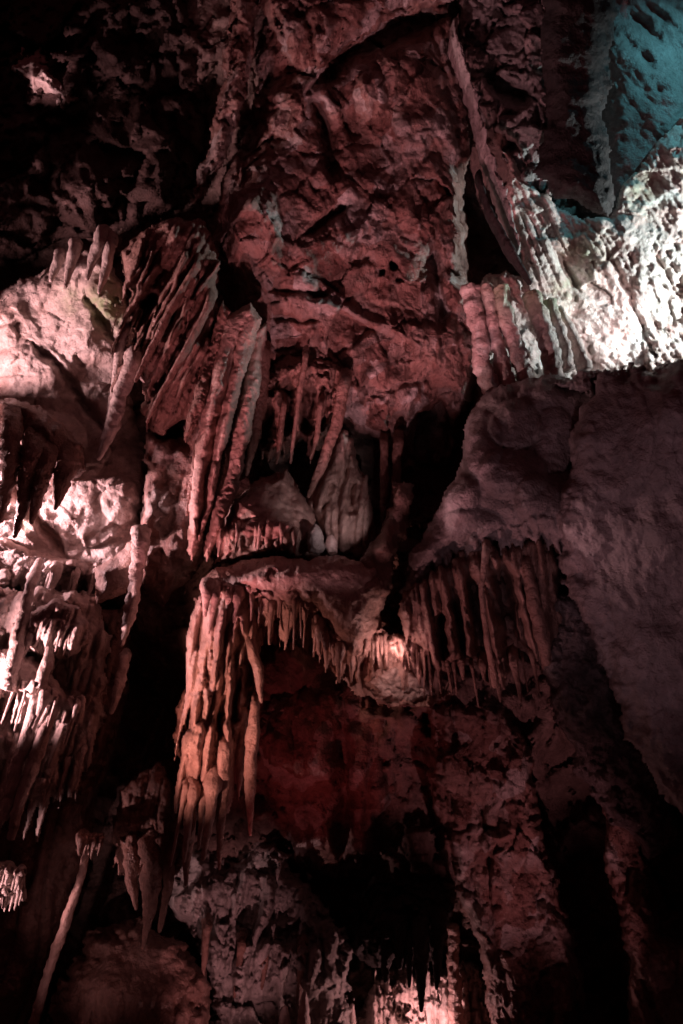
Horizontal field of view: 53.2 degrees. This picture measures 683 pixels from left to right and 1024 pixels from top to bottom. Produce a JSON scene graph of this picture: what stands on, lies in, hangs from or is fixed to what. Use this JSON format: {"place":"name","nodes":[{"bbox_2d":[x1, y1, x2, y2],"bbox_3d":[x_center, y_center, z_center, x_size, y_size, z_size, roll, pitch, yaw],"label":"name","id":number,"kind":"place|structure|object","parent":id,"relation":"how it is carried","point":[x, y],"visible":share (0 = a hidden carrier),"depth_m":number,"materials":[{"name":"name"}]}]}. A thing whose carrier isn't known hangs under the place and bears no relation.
{"place":"outdoors","nodes":[
{"label":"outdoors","id":0,"kind":"place"},
{"bbox_2d":[0,250,146,593],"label":"calcite wall","id":1,"kind":"structure","parent":0,"point":[57,339],"depth_m":11.95,"materials":[{"name":"beige stone"}]},
{"bbox_2d":[0,398,85,484],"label":"hanging rock","id":2,"kind":"object","parent":1,"relation":"hanging from","point":[51,428],"visible":0.33,"depth_m":10.65,"materials":[{"name":"brown stone"}]},
{"bbox_2d":[0,402,23,522],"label":"stalactite","id":3,"kind":"object","parent":2,"relation":"hanging from","point":[11,427],"visible":0.99,"depth_m":10.10},
{"bbox_2d":[12,426,47,537],"bbox_3d":[-4.843,-0.556,10.347,0.533,1.608,1.000,21,-46,-22],"label":"stalactite","id":4,"kind":"object","parent":2,"relation":"hanging from","point":[32,443],"visible":0.85,"depth_m":10.19},
{"bbox_2d":[29,440,57,523],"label":"stalactite","id":5,"kind":"object","parent":2,"relation":"hanging from","point":[45,467],"visible":0.89,"depth_m":10.21},
{"bbox_2d":[52,457,79,509],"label":"stalactite","id":6,"kind":"object","parent":2,"relation":"hanging from","point":[65,471],"visible":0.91,"depth_m":10.32},
{"bbox_2d":[168,842,354,1023],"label":"rubble wall","id":7,"kind":"structure","parent":0,"point":[266,899],"depth_m":10.80,"materials":[{"name":"stone"}]},
{"bbox_2d":[201,913,212,975],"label":"stalactite","id":8,"kind":"object","parent":7,"relation":"hanging from","point":[206,923],"visible":0.92,"depth_m":10.43},
{"bbox_2d":[233,929,247,997],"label":"stalactite","id":9,"kind":"object","parent":7,"relation":"hanging from","point":[241,938],"visible":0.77,"depth_m":10.46},
{"bbox_2d":[260,954,268,989],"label":"stalactite","id":10,"kind":"object","parent":7,"relation":"hanging from","point":[264,973],"visible":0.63,"depth_m":10.48},
{"bbox_2d":[278,1005,290,1023],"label":"stalagmite","id":11,"kind":"object","parent":7,"relation":"on","point":[284,1016],"visible":1,"depth_m":10.15,"materials":[{"name":"brown stone"}]},
{"bbox_2d":[296,934,308,1005],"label":"stalactite","id":12,"kind":"object","parent":7,"relation":"attached to","point":[302,940],"visible":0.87,"depth_m":10.38},
{"bbox_2d":[297,991,310,1023],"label":"stalagmite","id":13,"kind":"object","parent":7,"relation":"on","point":[303,1014],"visible":1,"depth_m":10.14,"materials":[{"name":"brown stone"}]},
{"bbox_2d":[0,0,682,1023],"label":"cave wall","id":14,"kind":"structure","parent":0,"point":[408,830],"depth_m":12.07,"materials":[{"name":"stone"}]},
{"bbox_2d":[11,47,79,109],"bbox_3d":[-6.116,-8.848,14.041,1.178,2.132,1.392,-32,-51,31],"label":"rock outcrop","id":15,"kind":"object","parent":14,"relation":"attached to","point":[33,70],"visible":0.71,"depth_m":13.36,"materials":[{"name":"stone"}]},
{"bbox_2d":[0,537,99,592],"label":"calcite ledge","id":16,"kind":"object","parent":14,"relation":"attached to","point":[17,561],"visible":0.6,"depth_m":11.29,"materials":[{"name":"beige stone"}]},
{"bbox_2d":[0,586,112,841],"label":"flowstone wall","id":17,"kind":"structure","parent":14,"relation":"attached to","point":[69,762],"depth_m":10.23,"materials":[{"name":"brown stone"}]},
{"bbox_2d":[0,649,85,749],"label":"flowstone cascade","id":18,"kind":"object","parent":17,"relation":"attached to","point":[51,694],"visible":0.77,"depth_m":9.54,"materials":[{"name":"beige stone"}]},
{"bbox_2d":[0,693,38,820],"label":"flowstone column","id":19,"kind":"structure","parent":18,"relation":"attached to","point":[22,750],"depth_m":9.19,"materials":[{"name":"beige stone"}]},
{"bbox_2d":[7,705,59,840],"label":"flowstone column","id":20,"kind":"structure","parent":18,"relation":"attached to","point":[31,768],"depth_m":9.18,"materials":[{"name":"brown stone"}]},
{"bbox_2d":[35,642,54,689],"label":"flowstone column","id":21,"kind":"structure","parent":18,"relation":"attached to","point":[46,666],"depth_m":9.44,"materials":[{"name":"beige stone"}]},
{"bbox_2d":[22,561,95,658],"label":"flowstone cascade","id":22,"kind":"object","parent":17,"relation":"attached to","point":[61,626],"visible":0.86,"depth_m":9.70,"materials":[{"name":"stone"}]},
{"bbox_2d":[0,558,43,691],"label":"flowstone column","id":23,"kind":"structure","parent":22,"relation":"attached to","point":[11,667],"depth_m":9.47,"materials":[{"name":"beige stone"}]},
{"bbox_2d":[94,541,131,603],"bbox_3d":[-3.490,0.934,10.618,0.694,1.057,1.352,17,-45,-18],"label":"calcite veil","id":24,"kind":"object","parent":22,"relation":"attached to","point":[112,578],"visible":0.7,"depth_m":10.17,"materials":[{"name":"beige stone"}]},
{"bbox_2d":[119,524,151,645],"bbox_3d":[-3.106,0.993,10.123,0.361,1.719,1.012,10,-43,-11],"label":"stalactite","id":25,"kind":"object","parent":24,"relation":"hanging from","point":[140,539],"visible":1,"depth_m":9.96},
{"bbox_2d":[49,247,65,281],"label":"stalactite","id":26,"kind":"object","parent":14,"relation":"hanging from","point":[59,257],"visible":1,"depth_m":11.46},
{"bbox_2d":[0,607,130,1023],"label":"rock column","id":27,"kind":"object","parent":14,"relation":"attached to","point":[50,859],"visible":0.44,"depth_m":10.59,"materials":[{"name":"brown stone"}]},
{"bbox_2d":[0,860,26,911],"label":"flowstone fringe","id":28,"kind":"object","parent":27,"relation":"attached to","point":[12,884],"visible":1,"depth_m":9.35,"materials":[{"name":"stone"}]},
{"bbox_2d":[29,850,90,1023],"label":"flowstone column","id":29,"kind":"structure","parent":27,"relation":"attached to","point":[57,944],"depth_m":9.63,"materials":[{"name":"brown stone"}]},
{"bbox_2d":[73,827,104,858],"bbox_3d":[-3.765,4.933,10.104,0.435,0.640,1.412,14,-44,-15],"label":"flowstone fringe","id":30,"kind":"object","parent":27,"relation":"attached to","point":[85,840],"visible":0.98,"depth_m":9.61,"materials":[{"name":"brown stone"}]},
{"bbox_2d":[63,237,82,287],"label":"stalactite","id":31,"kind":"object","parent":14,"relation":"hanging from","point":[75,244],"visible":1,"depth_m":11.35},
{"bbox_2d":[85,224,111,279],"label":"stalactite","id":32,"kind":"object","parent":14,"relation":"hanging from","point":[101,232],"visible":0.94,"depth_m":11.14},
{"bbox_2d":[0,0,207,266],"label":"rock ceiling","id":33,"kind":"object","parent":14,"relation":"attached to","point":[119,145],"visible":0.95,"depth_m":13.46,"materials":[{"name":"brown stone"}]},
{"bbox_2d":[97,230,117,293],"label":"stalactite","id":34,"kind":"object","parent":14,"relation":"hanging from","point":[110,246],"visible":0.98,"depth_m":11.13},
{"bbox_2d":[109,648,131,713],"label":"stalactite","id":35,"kind":"object","parent":14,"relation":"hanging from","point":[125,656],"visible":1,"depth_m":10.20},
{"bbox_2d":[48,917,210,1023],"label":"limestone boulder","id":36,"kind":"object","parent":14,"relation":"on","point":[116,974],"visible":0.98,"depth_m":9.94,"materials":[{"name":"brown stone"}]},
{"bbox_2d":[111,762,183,874],"bbox_3d":[-2.977,4.879,10.748,1.223,1.653,2.241,13,-44,-15],"label":"hanging rock","id":37,"kind":"object","parent":14,"relation":"hanging from","point":[146,799],"visible":0.68,"depth_m":10.11,"materials":[{"name":"brown stone"}]},
{"bbox_2d":[122,838,140,909],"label":"stalactite","id":38,"kind":"object","parent":37,"relation":"hanging from","point":[131,862],"visible":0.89,"depth_m":9.77},
{"bbox_2d":[136,828,165,949],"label":"stalactite","id":39,"kind":"object","parent":37,"relation":"hanging from","point":[151,854],"visible":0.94,"depth_m":9.62},
{"bbox_2d":[158,835,178,932],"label":"stalactite","id":40,"kind":"object","parent":37,"relation":"hanging from","point":[168,873],"visible":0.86,"depth_m":9.75},
{"bbox_2d":[111,217,220,437],"bbox_3d":[-2.839,-2.947,11.385,1.968,3.718,3.080,0,-42,0],"label":"drapery","id":41,"kind":"object","parent":14,"relation":"attached to","point":[171,268],"visible":0.93,"depth_m":10.73,"materials":[{"name":"brown stone"}]},
{"bbox_2d":[105,319,131,417],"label":"stalactite","id":42,"kind":"object","parent":41,"relation":"hanging from","point":[120,348],"visible":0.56,"depth_m":10.94},
{"bbox_2d":[96,345,142,459],"bbox_3d":[-3.463,-1.772,10.643,0.330,1.792,1.118,20,-46,-21],"label":"stalactite","id":43,"kind":"object","parent":41,"relation":"hanging from","point":[123,386],"visible":0.97,"depth_m":10.48},
{"bbox_2d":[123,355,145,382],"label":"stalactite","id":44,"kind":"object","parent":41,"relation":"hanging from","point":[142,378],"visible":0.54,"depth_m":10.53},
{"bbox_2d":[184,301,230,442],"bbox_3d":[-2.083,-2.183,10.623,0.256,2.136,1.464,18,-45,-19],"label":"stalactite","id":45,"kind":"object","parent":41,"relation":"hanging from","point":[201,391],"visible":0.91,"depth_m":10.41},
{"bbox_2d":[186,303,261,560],"bbox_3d":[-1.989,-1.356,10.612,0.610,3.690,2.644,16,-44,-17],"label":"stalactite","id":46,"kind":"object","parent":41,"relation":"hanging from","point":[237,342],"visible":0.98,"depth_m":10.33},
{"bbox_2d":[141,412,204,608],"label":"pitted wall","id":47,"kind":"structure","parent":14,"relation":"attached to","point":[171,566],"depth_m":11.09,"materials":[{"name":"stone"}]},
{"bbox_2d":[185,442,195,515],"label":"stalactite","id":48,"kind":"object","parent":47,"relation":"hanging from","point":[189,488],"visible":0.32,"depth_m":10.54},
{"bbox_2d":[189,0,260,205],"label":"rock buttress","id":49,"kind":"object","parent":14,"relation":"attached to","point":[238,52],"visible":1,"depth_m":11.94,"materials":[{"name":"stone"}]},
{"bbox_2d":[199,555,385,683],"bbox_3d":[-0.688,1.467,9.919,2.863,2.098,1.922,8,-43,-9],"label":"flowstone ledge","id":50,"kind":"object","parent":14,"relation":"attached to","point":[337,600],"visible":0.95,"depth_m":9.45,"materials":[{"name":"brown stone"}]},
{"bbox_2d":[169,594,262,866],"bbox_3d":[-1.829,3.032,10.009,1.152,3.699,3.412,6,-42,-6],"label":"flowstone curtain","id":51,"kind":"object","parent":50,"relation":"hanging from","point":[220,679],"visible":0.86,"depth_m":9.56,"materials":[{"name":"brown stone"}]},
{"bbox_2d":[173,597,197,757],"bbox_3d":[-2.329,2.489,10.497,0.279,2.161,2.502,9,-43,-10],"label":"rock edge","id":52,"kind":"object","parent":51,"relation":"attached to","point":[179,708],"visible":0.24,"depth_m":10.04,"materials":[{"name":"brown stone"}]},
{"bbox_2d":[182,799,195,885],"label":"stalactite","id":53,"kind":"object","parent":51,"relation":"hanging from","point":[186,865],"visible":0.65,"depth_m":9.34},
{"bbox_2d":[216,732,233,869],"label":"stalactite","id":54,"kind":"object","parent":51,"relation":"hanging from","point":[225,750],"visible":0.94,"depth_m":9.36},
{"bbox_2d":[243,691,260,835],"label":"stalactite","id":55,"kind":"object","parent":51,"relation":"hanging from","point":[252,735],"visible":0.98,"depth_m":9.56},
{"bbox_2d":[245,636,263,702],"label":"stalactite","id":56,"kind":"object","parent":51,"relation":"hanging from","point":[254,658],"visible":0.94,"depth_m":9.40},
{"bbox_2d":[215,468,315,563],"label":"calcite dome","id":57,"kind":"structure","parent":50,"relation":"on","point":[269,516],"depth_m":10.38,"materials":[{"name":"brown stone"}]},
{"bbox_2d":[307,524,325,554],"bbox_3d":[-0.387,0.436,10.615,0.316,0.736,0.827,0,-42,0],"label":"limestone boulder","id":58,"kind":"object","parent":50,"relation":"on","point":[316,543],"visible":0.99,"depth_m":10.24,"materials":[{"name":"grey stone"}]},
{"bbox_2d":[325,535,336,552],"bbox_3d":[-0.171,0.495,10.668,0.214,0.266,0.265,0,-42,0],"label":"stone","id":59,"kind":"object","parent":50,"relation":"on","point":[331,543],"visible":0.94,"depth_m":10.59,"materials":[{"name":"beige stone"}]},
{"bbox_2d":[360,481,413,597],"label":"rock lumps","id":60,"kind":"object","parent":50,"relation":"on","point":[380,552],"visible":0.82,"depth_m":10.08,"materials":[{"name":"brown stone"}]},
{"bbox_2d":[257,350,344,464],"bbox_3d":[-0.748,-1.817,11.944,1.781,2.539,1.985,0,-42,0],"label":"flowstone","id":61,"kind":"object","parent":14,"relation":"attached to","point":[317,401],"visible":0.77,"depth_m":11.48,"materials":[{"name":"brown stone"}]},
{"bbox_2d":[245,340,271,475],"bbox_3d":[-1.352,-1.798,11.290,0.253,2.202,1.279,6,-42,-7],"label":"stalactite","id":62,"kind":"object","parent":61,"relation":"hanging from","point":[258,414],"visible":0.71,"depth_m":11.09},
{"bbox_2d":[289,345,308,463],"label":"stalactite","id":63,"kind":"object","parent":61,"relation":"hanging from","point":[301,381],"visible":1,"depth_m":11.06},
{"bbox_2d":[307,367,352,497],"bbox_3d":[-0.159,-1.335,11.207,0.304,1.958,1.410,16,-44,-17],"label":"stalactite","id":64,"kind":"object","parent":61,"relation":"hanging from","point":[341,397],"visible":1,"depth_m":11.01},
{"bbox_2d":[258,686,396,879],"bbox_3d":[-0.186,4.666,12.033,2.709,2.738,3.914,0,-42,0],"label":"rock bulge","id":65,"kind":"object","parent":14,"relation":"attached to","point":[320,793],"visible":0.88,"depth_m":11.24,"materials":[{"name":"stone"}]},
{"bbox_2d":[307,429,377,556],"bbox_3d":[0.017,-0.370,11.898,1.308,2.737,1.714,0,-42,0],"label":"flowstone","id":66,"kind":"object","parent":14,"relation":"attached to","point":[338,502],"visible":0.86,"depth_m":11.25,"materials":[{"name":"brown stone"}]},
{"bbox_2d":[212,1,475,475],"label":"rock pillar","id":67,"kind":"object","parent":14,"relation":"attached to","point":[341,232],"visible":0.82,"depth_m":11.81,"materials":[{"name":"stone"}]},
{"bbox_2d":[204,323,267,561],"bbox_3d":[-1.633,-1.198,10.888,0.396,3.698,2.330,13,-44,-14],"label":"stalactite","id":68,"kind":"object","parent":67,"relation":"hanging from","point":[239,441],"visible":0.91,"depth_m":10.57},
{"bbox_2d":[379,432,389,530],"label":"stalactite","id":69,"kind":"object","parent":67,"relation":"hanging from","point":[384,482],"visible":0.73,"depth_m":11.46},
{"bbox_2d":[389,429,403,507],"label":"stalactite","id":70,"kind":"object","parent":67,"relation":"hanging from","point":[398,444],"visible":0.54,"depth_m":11.44},
{"bbox_2d":[446,16,520,254],"bbox_3d":[2.469,-6.537,12.026,0.359,3.803,3.030,-15,-44,16],"label":"drapery","id":71,"kind":"object","parent":67,"relation":"attached to","point":[497,189],"visible":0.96,"depth_m":11.81,"materials":[{"name":"brown stone"}]},
{"bbox_2d":[258,0,453,83],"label":"roof ledge","id":72,"kind":"object","parent":14,"relation":"attached to","point":[310,35],"visible":0.98,"depth_m":11.62,"materials":[{"name":"stone"}]},
{"bbox_2d":[330,629,450,706],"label":"nook wall","id":73,"kind":"structure","parent":14,"relation":"attached to","point":[382,649],"depth_m":9.84,"materials":[{"name":"brown stone"}]},
{"bbox_2d":[351,667,434,707],"bbox_3d":[0.848,2.636,10.290,1.415,0.765,1.147,0,-42,0],"label":"limestone boulder","id":74,"kind":"object","parent":73,"relation":"on","point":[385,686],"visible":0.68,"depth_m":9.88,"materials":[{"name":"brown stone"}]},
{"bbox_2d":[344,872,452,967],"bbox_3d":[0.974,6.718,11.340,1.862,1.582,2.345,0,-42,0],"label":"hanging rock","id":75,"kind":"object","parent":14,"relation":"hanging from","point":[377,905],"visible":0.69,"depth_m":10.90,"materials":[{"name":"black stone"}]},
{"bbox_2d":[381,941,394,982],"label":"stalactite","id":76,"kind":"object","parent":75,"relation":"hanging from","point":[387,952],"visible":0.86,"depth_m":10.23},
{"bbox_2d":[405,927,413,987],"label":"stalactite","id":77,"kind":"object","parent":75,"relation":"hanging from","point":[409,955],"visible":0.77,"depth_m":10.24},
{"bbox_2d":[410,909,430,1011],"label":"stalactite","id":78,"kind":"object","parent":75,"relation":"hanging from","point":[420,927],"visible":1,"depth_m":10.12},
{"bbox_2d":[429,907,449,989],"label":"stalactite","id":79,"kind":"object","parent":75,"relation":"hanging from","point":[440,920],"visible":0.98,"depth_m":10.23},
{"bbox_2d":[397,535,566,707],"bbox_3d":[2.130,1.536,10.047,2.641,2.397,2.716,0,-42,0],"label":"flowstone skirt","id":80,"kind":"object","parent":14,"relation":"attached to","point":[438,622],"visible":0.75,"depth_m":9.54,"materials":[{"name":"brown stone"}]},
{"bbox_2d":[478,538,498,687],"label":"stalactite","id":81,"kind":"object","parent":80,"relation":"attached to","point":[485,556],"visible":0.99,"depth_m":9.16},
{"bbox_2d":[522,556,551,666],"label":"stalactite","id":82,"kind":"object","parent":80,"relation":"hanging from","point":[539,627],"visible":0.94,"depth_m":9.02},
{"bbox_2d":[399,373,591,598],"bbox_3d":[2.658,-0.579,10.413,4.139,3.824,2.180,-11,-43,12],"label":"flowstone mass","id":83,"kind":"object","parent":14,"relation":"attached to","point":[506,485],"visible":0.66,"depth_m":9.59,"materials":[{"name":"stone"}]},
{"bbox_2d":[459,282,499,394],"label":"flowstone column","id":84,"kind":"structure","parent":83,"relation":"on","point":[482,366],"depth_m":11.36,"materials":[{"name":"brown stone"}]},
{"bbox_2d":[480,282,515,385],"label":"flowstone column","id":85,"kind":"structure","parent":83,"relation":"on","point":[502,366],"depth_m":11.37,"materials":[{"name":"brown stone"}]},
{"bbox_2d":[493,283,534,380],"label":"flowstone column","id":86,"kind":"structure","parent":83,"relation":"on","point":[511,332],"depth_m":11.29,"materials":[{"name":"stone"}]},
{"bbox_2d":[522,289,564,375],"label":"flowstone column","id":87,"kind":"structure","parent":83,"relation":"on","point":[536,309],"depth_m":11.35,"materials":[{"name":"stone"}]},
{"bbox_2d":[543,298,574,372],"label":"flowstone column","id":88,"kind":"structure","parent":83,"relation":"on","point":[559,325],"depth_m":11.47,"materials":[{"name":"grey stone"}]},
{"bbox_2d":[558,305,592,371],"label":"flowstone column","id":89,"kind":"structure","parent":83,"relation":"on","point":[582,360],"depth_m":11.68,"materials":[{"name":"white stone"}]},
{"bbox_2d":[474,169,532,285],"bbox_3d":[2.721,-4.886,11.758,0.243,1.993,1.457,-26,-48,26],"label":"drapery","id":90,"kind":"object","parent":14,"relation":"attached to","point":[508,248],"visible":1,"depth_m":11.46,"materials":[{"name":"brown stone"}]},
{"bbox_2d":[426,701,586,1023],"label":"rough wall","id":91,"kind":"structure","parent":14,"relation":"attached to","point":[500,867],"depth_m":10.18,"materials":[{"name":"stone"}]},
{"bbox_2d":[457,0,558,199],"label":"limestone wall","id":92,"kind":"structure","parent":14,"relation":"attached to","point":[500,40],"depth_m":12.71,"materials":[{"name":"brown stone"}]},
{"bbox_2d":[532,0,618,217],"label":"hanging rock","id":93,"kind":"object","parent":92,"relation":"hanging from","point":[577,39],"visible":1,"depth_m":11.42,"materials":[{"name":"stone"}]},
{"bbox_2d":[475,116,682,386],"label":"chamber wall","id":94,"kind":"structure","parent":14,"relation":"attached to","point":[613,284],"depth_m":12.87,"materials":[{"name":"white stone"}]},
{"bbox_2d":[543,590,682,859],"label":"rough ridge","id":95,"kind":"structure","parent":14,"relation":"attached to","point":[610,768],"depth_m":9.33,"materials":[{"name":"brown stone"}]},
{"bbox_2d":[556,353,682,815],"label":"rock slab","id":96,"kind":"object","parent":14,"relation":"attached to","point":[619,518],"visible":1,"depth_m":8.56,"materials":[{"name":"stone"}]},
{"bbox_2d":[555,361,670,397],"bbox_3d":[4.080,-1.852,9.844,1.860,1.518,1.054,-15,-44,16],"label":"rock ledge","id":97,"kind":"object","parent":96,"relation":"on","point":[582,380],"visible":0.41,"depth_m":9.67,"materials":[{"name":"stone"}]},
{"bbox_2d":[602,0,682,215],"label":"limestone wall","id":98,"kind":"structure","parent":14,"relation":"attached to","point":[642,112],"depth_m":13.75,"materials":[{"name":"stone"}]},
{"bbox_2d":[602,807,682,1023],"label":"crusted column","id":99,"kind":"structure","parent":14,"relation":"attached to","point":[655,986],"depth_m":8.93,"materials":[{"name":"stone"}]},
{"bbox_2d":[355,960,490,1023],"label":"grotto wall","id":100,"kind":"structure","parent":0,"point":[389,1002],"depth_m":11.25,"materials":[{"name":"beige stone"}]},
{"bbox_2d":[349,1004,355,1023],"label":"stalagmite","id":101,"kind":"object","parent":100,"relation":"on","point":[352,1016],"visible":0.96,"depth_m":11.16,"materials":[{"name":"beige stone"}]},
{"bbox_2d":[409,974,413,1011],"bbox_3d":[1.180,8.531,11.454,0.260,1.124,1.435,0,-42,0],"label":"stalagmite","id":102,"kind":"object","parent":100,"relation":"on","point":[412,1004],"visible":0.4,"depth_m":11.26,"materials":[{"name":"beige stone"}]},
{"bbox_2d":[425,970,431,1023],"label":"stalagmite","id":103,"kind":"object","parent":100,"relation":"on","point":[428,1010],"visible":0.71,"depth_m":11.25,"materials":[{"name":"stone"}]},
{"bbox_2d":[438,992,448,1023],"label":"stalagmite","id":104,"kind":"object","parent":100,"relation":"on","point":[443,1015],"visible":0.7,"depth_m":11.04,"materials":[{"name":"stone"}]},
{"bbox_2d":[446,923,466,1023],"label":"flowstone column","id":105,"kind":"structure","parent":100,"relation":"on","point":[455,1006],"depth_m":10.79,"materials":[{"name":"brown stone"}]}
]}

